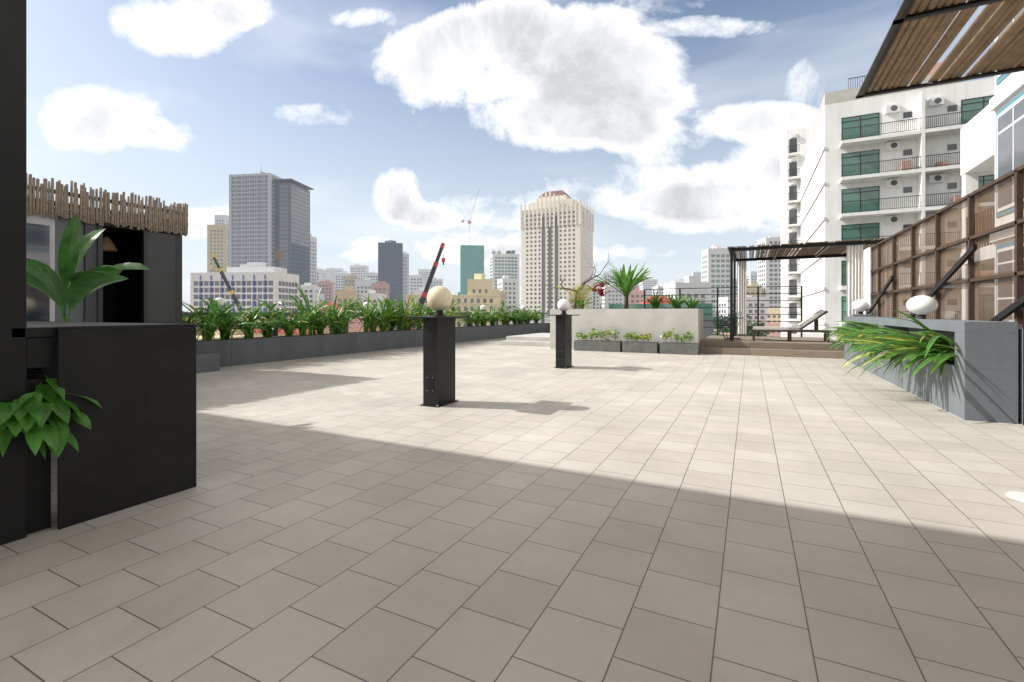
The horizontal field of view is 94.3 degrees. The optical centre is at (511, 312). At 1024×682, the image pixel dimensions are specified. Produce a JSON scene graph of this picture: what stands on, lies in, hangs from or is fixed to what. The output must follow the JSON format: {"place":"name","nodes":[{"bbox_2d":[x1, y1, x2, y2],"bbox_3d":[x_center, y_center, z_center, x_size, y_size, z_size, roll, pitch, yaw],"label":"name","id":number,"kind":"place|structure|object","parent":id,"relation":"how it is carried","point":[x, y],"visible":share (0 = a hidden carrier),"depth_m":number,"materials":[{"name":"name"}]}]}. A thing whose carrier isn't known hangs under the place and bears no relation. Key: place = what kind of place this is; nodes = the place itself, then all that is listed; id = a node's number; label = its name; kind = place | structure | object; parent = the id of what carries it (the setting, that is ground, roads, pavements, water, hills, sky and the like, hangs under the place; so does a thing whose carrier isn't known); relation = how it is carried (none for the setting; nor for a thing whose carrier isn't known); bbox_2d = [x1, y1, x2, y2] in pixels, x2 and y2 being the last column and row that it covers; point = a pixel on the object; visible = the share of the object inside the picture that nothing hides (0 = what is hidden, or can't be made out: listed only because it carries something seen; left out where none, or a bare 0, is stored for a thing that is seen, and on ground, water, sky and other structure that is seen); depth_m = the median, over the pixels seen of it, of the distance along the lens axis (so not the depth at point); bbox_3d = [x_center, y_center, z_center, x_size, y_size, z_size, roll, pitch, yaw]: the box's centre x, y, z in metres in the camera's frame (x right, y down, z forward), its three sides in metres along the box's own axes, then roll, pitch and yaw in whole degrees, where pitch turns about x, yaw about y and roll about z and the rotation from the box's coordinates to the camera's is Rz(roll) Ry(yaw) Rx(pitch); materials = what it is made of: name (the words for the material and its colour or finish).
{"place":"outdoors","nodes":[
{"label":"outdoors","id":0,"kind":"place"},
{"bbox_2d":[215,215,228,224],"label":"tower","id":1,"kind":"structure","parent":0,"point":[221,219],"depth_m":520.00,"materials":[{"name":"grey concrete"}]},
{"bbox_2d":[273,178,313,285],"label":"skyscraper","id":2,"kind":"structure","parent":0,"point":[292,226],"depth_m":354.74,"materials":[{"name":"glass"}]},
{"bbox_2d":[427,286,451,310],"bbox_3d":[-0.913,-0.175,5.993,0.320,0.320,0.320,0,0,27],"label":"globe lamp","id":3,"kind":"object","parent":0,"point":[439,298],"visible":1,"depth_m":5.88,"materials":[{"name":"beige glass"}]},
{"bbox_2d":[186,304,780,339],"bbox_3d":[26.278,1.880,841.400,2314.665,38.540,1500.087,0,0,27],"label":"city ground","id":4,"kind":"structure","parent":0,"point":[355,326],"depth_m":140.44,"materials":[{"name":"white"}]},
{"bbox_2d":[27,0,994,311],"label":"sky","id":5,"kind":"structure","parent":0,"point":[670,120],"materials":[{"name":"blue"}]},
{"bbox_2d":[557,299,569,310],"bbox_3d":[1.084,-0.150,9.936,0.270,0.270,0.270,0,0,27],"label":"globe lamp","id":6,"kind":"object","parent":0,"point":[563,304],"visible":1,"depth_m":9.84,"materials":[{"name":"white glass"}]},
{"bbox_2d":[639,296,671,303],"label":"red roof house","id":7,"kind":"structure","parent":0,"point":[664,299],"depth_m":162.82,"materials":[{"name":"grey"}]},
{"bbox_2d":[701,245,729,328],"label":"tower","id":8,"kind":"structure","parent":0,"point":[715,266],"depth_m":300.26,"materials":[{"name":"white paint"}]},
{"bbox_2d":[781,62,994,337],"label":"apartment block","id":9,"kind":"structure","parent":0,"point":[887,165],"depth_m":41.82,"materials":[{"name":"white paint"}]},
{"bbox_2d":[856,0,1023,98],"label":"pergola roof","id":10,"kind":"structure","parent":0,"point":[917,30],"depth_m":3.13,"materials":[{"name":"brown wood"}]},
{"bbox_2d":[960,7,1023,196],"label":"neighbour building","id":11,"kind":"structure","parent":0,"point":[992,137],"depth_m":11.69,"materials":[{"name":"white paint"}]},
{"label":"ground surface","id":12,"kind":"structure","parent":0,"visible":0},
{"bbox_2d":[207,224,228,271],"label":"beige tower","id":13,"kind":"structure","parent":12,"relation":"on","point":[218,241],"depth_m":430.00,"materials":[{"name":"grey concrete"}]},
{"bbox_2d":[211,254,248,324],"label":"crane","id":14,"kind":"object","parent":12,"relation":"on","point":[233,296],"visible":0.26,"depth_m":179.58,"materials":[{"name":"black metal"}]},
{"bbox_2d":[190,272,298,328],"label":"building","id":15,"kind":"structure","parent":12,"relation":"on","point":[270,287],"depth_m":232.20,"materials":[{"name":"paint"}]},
{"bbox_2d":[229,171,282,266],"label":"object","id":16,"kind":"object","parent":12,"relation":"on","point":[252,217],"visible":0.48,"depth_m":350.05,"materials":[{"name":"grey concrete"}]},
{"bbox_2d":[227,262,286,272],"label":"midrise","id":17,"kind":"structure","parent":12,"relation":"on","point":[254,267],"depth_m":246.87,"materials":[{"name":"white paint"}]},
{"bbox_2d":[299,283,319,308],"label":"midrise","id":18,"kind":"structure","parent":12,"relation":"on","point":[310,290],"depth_m":300.58,"materials":[{"name":"grey concrete"}]},
{"bbox_2d":[310,234,316,285],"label":"slim tower","id":19,"kind":"structure","parent":12,"relation":"on","point":[313,260],"depth_m":406.01,"materials":[{"name":"grey concrete"}]},
{"bbox_2d":[317,268,326,281],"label":"midrise","id":20,"kind":"structure","parent":12,"relation":"on","point":[321,274],"depth_m":520.88,"materials":[{"name":"white paint"}]},
{"bbox_2d":[320,294,324,305],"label":"midrise","id":21,"kind":"structure","parent":12,"relation":"on","point":[322,296],"depth_m":428.89,"materials":[{"name":"white paint"}]},
{"bbox_2d":[317,279,334,303],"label":"midrise","id":22,"kind":"structure","parent":12,"relation":"on","point":[327,286],"depth_m":470.63,"materials":[{"name":"pink concrete"}]},
{"bbox_2d":[317,303,343,311],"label":"red roof house","id":23,"kind":"structure","parent":12,"relation":"on","point":[331,304],"depth_m":201.69,"materials":[{"name":"grey"}]},
{"bbox_2d":[326,267,343,281],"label":"midrise","id":24,"kind":"structure","parent":12,"relation":"on","point":[331,271],"depth_m":819.70,"materials":[{"name":"white paint"}]},
{"bbox_2d":[334,271,349,290],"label":"midrise","id":25,"kind":"structure","parent":12,"relation":"on","point":[338,278],"depth_m":560.02,"materials":[{"name":"grey concrete"}]},
{"bbox_2d":[335,286,357,307],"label":"midrise","id":26,"kind":"structure","parent":12,"relation":"on","point":[350,293],"depth_m":280.39,"materials":[{"name":"grey concrete"}]},
{"bbox_2d":[343,274,358,290],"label":"midrise","id":27,"kind":"structure","parent":12,"relation":"on","point":[348,280],"depth_m":450.09,"materials":[{"name":"grey concrete"}]},
{"bbox_2d":[350,264,368,278],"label":"midrise","id":28,"kind":"structure","parent":12,"relation":"on","point":[359,270],"depth_m":600.12,"materials":[{"name":"white paint"}]},
{"bbox_2d":[355,278,375,310],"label":"midrise","id":29,"kind":"structure","parent":12,"relation":"on","point":[362,285],"depth_m":379.83,"materials":[{"name":"grey concrete"}]},
{"bbox_2d":[365,272,377,282],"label":"midrise","id":30,"kind":"structure","parent":12,"relation":"on","point":[372,275],"depth_m":520.02,"materials":[{"name":"grey concrete"}]},
{"bbox_2d":[362,290,386,310],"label":"midrise","id":31,"kind":"structure","parent":12,"relation":"on","point":[374,296],"depth_m":300.29,"materials":[{"name":"white paint"}]},
{"bbox_2d":[371,281,389,300],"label":"midrise","id":32,"kind":"structure","parent":12,"relation":"on","point":[382,287],"depth_m":340.36,"materials":[{"name":"pink concrete"}]},
{"bbox_2d":[378,240,402,309],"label":"high-rise building","id":33,"kind":"structure","parent":12,"relation":"on","point":[390,262],"depth_m":410.40,"materials":[{"name":"grey"}]},
{"bbox_2d":[403,252,408,304],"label":"building","id":34,"kind":"structure","parent":12,"relation":"on","point":[405,273],"depth_m":440.33,"materials":[{"name":"grey concrete"}]},
{"bbox_2d":[409,275,423,294],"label":"midrise","id":35,"kind":"structure","parent":12,"relation":"on","point":[416,282],"depth_m":469.74,"materials":[{"name":"grey concrete"}]},
{"bbox_2d":[414,287,428,294],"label":"midrise","id":36,"kind":"structure","parent":12,"relation":"on","point":[420,290],"depth_m":330.37,"materials":[{"name":"white paint"}]},
{"bbox_2d":[418,269,430,286],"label":"midrise","id":37,"kind":"structure","parent":12,"relation":"on","point":[425,273],"depth_m":699.96,"materials":[{"name":"white paint"}]},
{"bbox_2d":[410,243,444,328],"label":"crane","id":38,"kind":"object","parent":12,"relation":"on","point":[429,281],"visible":0.25,"depth_m":119.58,"materials":[{"name":"black metal"}]},
{"bbox_2d":[429,277,442,290],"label":"midrise","id":39,"kind":"structure","parent":12,"relation":"on","point":[436,282],"depth_m":520.09,"materials":[{"name":"grey concrete"}]},
{"bbox_2d":[404,274,499,326],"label":"building","id":40,"kind":"structure","parent":12,"relation":"on","point":[479,291],"depth_m":251.42,"materials":[{"name":"grey concrete"}]},
{"bbox_2d":[457,188,483,294],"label":"building","id":41,"kind":"structure","parent":12,"relation":"on","point":[471,260],"depth_m":609.50,"materials":[{"name":"glass"}]},
{"bbox_2d":[492,289,505,311],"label":"midrise","id":42,"kind":"structure","parent":12,"relation":"on","point":[502,296],"depth_m":300.11,"materials":[{"name":"grey concrete"}]},
{"bbox_2d":[490,250,518,309],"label":"high-rise building","id":43,"kind":"structure","parent":12,"relation":"on","point":[502,263],"depth_m":470.26,"materials":[{"name":"white paint"}]},
{"bbox_2d":[497,275,517,311],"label":"midrise","id":44,"kind":"structure","parent":12,"relation":"on","point":[507,284],"depth_m":330.49,"materials":[{"name":"white paint"}]},
{"bbox_2d":[265,306,769,335],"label":"city trees","id":45,"kind":"object","parent":12,"relation":"on","point":[748,329],"visible":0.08,"depth_m":123.44,"materials":[{"name":"green plant"}]},
{"bbox_2d":[520,190,593,311],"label":"building","id":46,"kind":"structure","parent":12,"relation":"on","point":[557,229],"depth_m":351.11,"materials":[{"name":"grey concrete"}]},
{"bbox_2d":[569,291,588,308],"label":"midrise","id":47,"kind":"structure","parent":12,"relation":"on","point":[585,305],"depth_m":300.81,"materials":[{"name":"grey concrete"}]},
{"bbox_2d":[593,286,600,308],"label":"midrise","id":48,"kind":"structure","parent":12,"relation":"on","point":[597,301],"depth_m":419.99,"materials":[{"name":"grey concrete"}]},
{"bbox_2d":[593,278,602,287],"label":"midrise","id":49,"kind":"structure","parent":12,"relation":"on","point":[594,281],"depth_m":639.85,"materials":[{"name":"white paint"}]},
{"bbox_2d":[601,284,622,308],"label":"midrise","id":50,"kind":"structure","parent":12,"relation":"on","point":[614,296],"depth_m":380.09,"materials":[{"name":"white paint"}]},
{"bbox_2d":[603,269,620,285],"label":"midrise","id":51,"kind":"structure","parent":12,"relation":"on","point":[610,273],"depth_m":560.91,"materials":[{"name":"grey concrete"}]},
{"bbox_2d":[628,287,646,303],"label":"midrise","id":52,"kind":"structure","parent":12,"relation":"on","point":[636,296],"depth_m":300.32,"materials":[{"name":"pink concrete"}]},
{"bbox_2d":[638,279,656,297],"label":"midrise","id":53,"kind":"structure","parent":12,"relation":"on","point":[649,283],"depth_m":699.78,"materials":[{"name":"white paint"}]},
{"bbox_2d":[652,284,662,294],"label":"midrise","id":54,"kind":"structure","parent":12,"relation":"on","point":[659,288],"depth_m":559.51,"materials":[{"name":"grey concrete"}]},
{"bbox_2d":[663,276,708,303],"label":"building","id":55,"kind":"structure","parent":12,"relation":"on","point":[691,282],"depth_m":200.35,"materials":[{"name":"grey concrete"}]},
{"bbox_2d":[692,272,700,281],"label":"midrise","id":56,"kind":"structure","parent":12,"relation":"on","point":[696,273],"depth_m":760.92,"materials":[{"name":"grey concrete"}]},
{"bbox_2d":[736,278,747,296],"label":"midrise","id":57,"kind":"structure","parent":12,"relation":"on","point":[736,285],"depth_m":420.43,"materials":[{"name":"grey concrete"}]},
{"bbox_2d":[719,295,766,335],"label":"building","id":58,"kind":"structure","parent":12,"relation":"on","point":[724,301],"depth_m":240.00,"materials":[{"name":"white paint"}]},
{"bbox_2d":[746,271,756,283],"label":"midrise","id":59,"kind":"structure","parent":12,"relation":"on","point":[751,276],"depth_m":519.60,"materials":[{"name":"white paint"}]},
{"bbox_2d":[746,282,761,296],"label":"midrise","id":60,"kind":"structure","parent":12,"relation":"on","point":[752,290],"depth_m":330.00,"materials":[{"name":"grey concrete"}]},
{"bbox_2d":[757,236,780,306],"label":"tower","id":61,"kind":"structure","parent":12,"relation":"on","point":[768,272],"depth_m":330.44,"materials":[{"name":"white paint"}]},
{"bbox_2d":[792,334,842,341],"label":"building","id":62,"kind":"structure","parent":12,"relation":"on","point":[813,335],"depth_m":35.75,"materials":[{"name":"concrete"}]},
{"bbox_2d":[0,338,1023,681],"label":"terrace floor","id":63,"kind":"structure","parent":62,"relation":"on","point":[524,514],"depth_m":2.41,"materials":[{"name":"tile"}]},
{"bbox_2d":[0,0,26,544],"bbox_3d":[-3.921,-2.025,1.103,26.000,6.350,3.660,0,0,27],"label":"pillar","id":64,"kind":"structure","parent":63,"relation":"on","point":[13,237],"depth_m":2.38,"materials":[{"name":"black metal"}]},
{"bbox_2d":[27,214,149,321],"bbox_3d":[-4.553,0.098,4.753,1.106,2.105,1.286,0,0,27],"label":"banana plant","id":65,"kind":"object","parent":63,"relation":"on","point":[70,287],"visible":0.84,"depth_m":4.80,"materials":[{"name":"green plant"}]},
{"bbox_2d":[12,321,195,533],"bbox_3d":[-3.476,0.613,3.066,2.438,1.075,1.370,0,0,27],"label":"bar counter","id":66,"kind":"object","parent":63,"relation":"on","point":[137,441],"visible":0.77,"depth_m":2.75,"materials":[{"name":"black metal"}]},
{"bbox_2d":[0,374,102,459],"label":"philodendron plant","id":67,"kind":"object","parent":66,"relation":"attached to","point":[28,415],"visible":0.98,"depth_m":2.41,"materials":[{"name":"green plant"}]},
{"bbox_2d":[27,204,219,372],"bbox_3d":[-7.878,-0.174,7.724,2.365,2.856,4.796,0,0,27],"label":"bar hut","id":68,"kind":"object","parent":63,"relation":"on","point":[153,294],"visible":0.45,"depth_m":8.47,"materials":[{"name":"grey paint"}]},
{"bbox_2d":[27,173,187,236],"bbox_3d":[-7.060,-1.727,7.534,2.058,0.643,4.875,0,0,-2],"label":"thatched roof edge","id":69,"kind":"object","parent":68,"relation":"on","point":[131,213],"visible":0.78,"depth_m":7.75,"materials":[{"name":"brown wood"}]},
{"bbox_2d":[103,227,117,251],"bbox_3d":[-7.224,-1.313,8.457,0.327,0.425,0.322,0,0,27],"label":"lampshade","id":70,"kind":"object","parent":68,"relation":"attached to","point":[108,245],"visible":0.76,"depth_m":8.42,"materials":[{"name":"wicker"}]},
{"bbox_2d":[182,311,549,366],"bbox_3d":[-0.504,0.550,17.140,5.450,1.200,19.800,0,0,27],"label":"planter rail","id":71,"kind":"object","parent":63,"relation":"on","point":[245,351],"visible":0.55,"depth_m":12.54,"materials":[{"name":"grey paint"}]},
{"bbox_2d":[141,281,549,340],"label":"trough plants","id":72,"kind":"object","parent":71,"relation":"on","point":[225,323],"visible":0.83,"depth_m":12.63,"materials":[{"name":"green plant"}]},
{"bbox_2d":[216,298,525,311],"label":"parapet globe lamps","id":73,"kind":"object","parent":71,"relation":"on","point":[221,301],"visible":0.53,"depth_m":14.65,"materials":[{"name":"white"}]},
{"bbox_2d":[406,311,469,407],"bbox_3d":[-0.913,0.565,5.993,0.420,1.170,0.800,0,0,27],"label":"standing table","id":74,"kind":"object","parent":63,"relation":"on","point":[438,358],"visible":1,"depth_m":5.84,"materials":[{"name":"black metal"}]},
{"bbox_2d":[500,333,549,345],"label":"steps","id":75,"kind":"structure","parent":63,"relation":"on","point":[538,339],"depth_m":16.71,"materials":[{"name":"beige concrete"}]},
{"bbox_2d":[547,311,578,368],"bbox_3d":[1.084,0.565,9.936,0.420,1.170,0.800,0,0,27],"label":"pedestal","id":76,"kind":"object","parent":63,"relation":"on","point":[563,340],"visible":1,"depth_m":9.78,"materials":[{"name":"black metal"}]},
{"bbox_2d":[550,308,702,352],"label":"planter wall","id":77,"kind":"structure","parent":63,"relation":"on","point":[656,323],"depth_m":13.85,"materials":[{"name":"concrete"}]},
{"bbox_2d":[543,250,610,308],"bbox_3d":[2.001,-1.041,15.579,2.453,1.906,1.003,0,0,27],"label":"driftwood tree","id":78,"kind":"object","parent":77,"relation":"on","point":[575,304],"visible":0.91,"depth_m":15.59,"materials":[{"name":"brown wood"}]},
{"bbox_2d":[556,263,705,308],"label":"plants","id":79,"kind":"object","parent":77,"relation":"on","point":[627,283],"visible":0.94,"depth_m":14.48,"materials":[{"name":"green plant"}]},
{"bbox_2d":[574,340,698,354],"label":"slate planter boxes","id":80,"kind":"object","parent":63,"relation":"on","point":[641,347],"visible":1,"depth_m":13.45,"materials":[{"name":"stone"}]},
{"bbox_2d":[575,327,693,342],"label":"flowering plants","id":81,"kind":"object","parent":80,"relation":"on","point":[637,337],"visible":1,"depth_m":13.64,"materials":[{"name":"green plant"}]},
{"bbox_2d":[609,303,712,338],"bbox_3d":[5.993,0.400,19.450,4.100,1.500,0.150,0,0,27],"label":"wall glass","id":82,"kind":"object","parent":63,"relation":"on","point":[707,332],"visible":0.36,"depth_m":18.67,"materials":[{"name":"grey paint"}]},
{"bbox_2d":[644,286,802,336],"bbox_3d":[7.165,0.144,16.543,5.050,2.012,0.050,0,0,27],"label":"deck railing","id":83,"kind":"object","parent":63,"relation":"on","point":[757,307],"visible":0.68,"depth_m":16.00,"materials":[{"name":"black metal"}]},
{"bbox_2d":[700,335,844,358],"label":"timber deck","id":84,"kind":"structure","parent":63,"relation":"on","point":[812,347],"depth_m":12.75,"materials":[{"name":"brown wood"}]},
{"bbox_2d":[716,310,830,342],"bbox_3d":[7.401,0.369,13.592,2.836,0.886,1.426,0,0,27],"label":"lounge chair","id":85,"kind":"object","parent":84,"relation":"on","point":[815,317],"visible":0.91,"depth_m":13.19,"materials":[{"name":"brown wood"}]},
{"bbox_2d":[727,238,885,340],"bbox_3d":[8.385,-0.511,13.908,3.660,2.642,3.379,0,0,27],"label":"pergola","id":86,"kind":"object","parent":84,"relation":"on","point":[825,249],"visible":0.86,"depth_m":13.64,"materials":[{"name":"black metal"}]},
{"bbox_2d":[737,244,873,333],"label":"pergola curtains","id":87,"kind":"object","parent":86,"relation":"attached to","point":[859,272],"visible":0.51,"depth_m":12.11,"materials":[{"name":"white fabric"}]},
{"bbox_2d":[850,312,870,316],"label":"grey pillar","id":88,"kind":"structure","parent":63,"relation":"on","point":[862,314],"depth_m":11.38,"materials":[{"name":"paint"}]},
{"bbox_2d":[852,299,868,311],"bbox_3d":[8.450,-0.160,11.515,0.360,0.302,0.360,0,0,27],"label":"globe lamp","id":89,"kind":"object","parent":88,"relation":"on","point":[860,305],"visible":0.99,"depth_m":11.41,"materials":[{"name":"white glass"}]},
{"bbox_2d":[845,315,1017,423],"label":"planter wall","id":90,"kind":"structure","parent":63,"relation":"on","point":[977,380],"depth_m":5.07,"materials":[{"name":"grey paint"}]},
{"bbox_2d":[819,308,958,379],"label":"planter plants","id":91,"kind":"object","parent":90,"relation":"on","point":[895,344],"visible":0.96,"depth_m":5.89,"materials":[{"name":"green plant"}]},
{"bbox_2d":[906,295,937,314],"bbox_3d":[6.024,-0.105,6.982,0.360,0.288,0.360,0,0,27],"label":"globe lamp","id":92,"kind":"object","parent":90,"relation":"on","point":[921,305],"visible":1,"depth_m":6.87,"materials":[{"name":"white glass"}]},
{"bbox_2d":[866,164,1023,423],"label":"screen fence","id":93,"kind":"object","parent":63,"relation":"on","point":[962,258],"visible":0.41,"depth_m":6.47,"materials":[{"name":"brown wood"},{"name":"translucent brown mesh"},{"name":"black steel"}]},
{"bbox_2d":[1005,491,1023,501],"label":"floor drain cover","id":94,"kind":"object","parent":63,"relation":"on","point":[1017,495],"visible":1,"depth_m":2.96,"materials":[{"name":"white"}]},
{"bbox_2d":[1023,302,1023,424],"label":"black steel gate","id":95,"kind":"structure","parent":63,"relation":"on","point":[1023,363],"depth_m":4.83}
]}

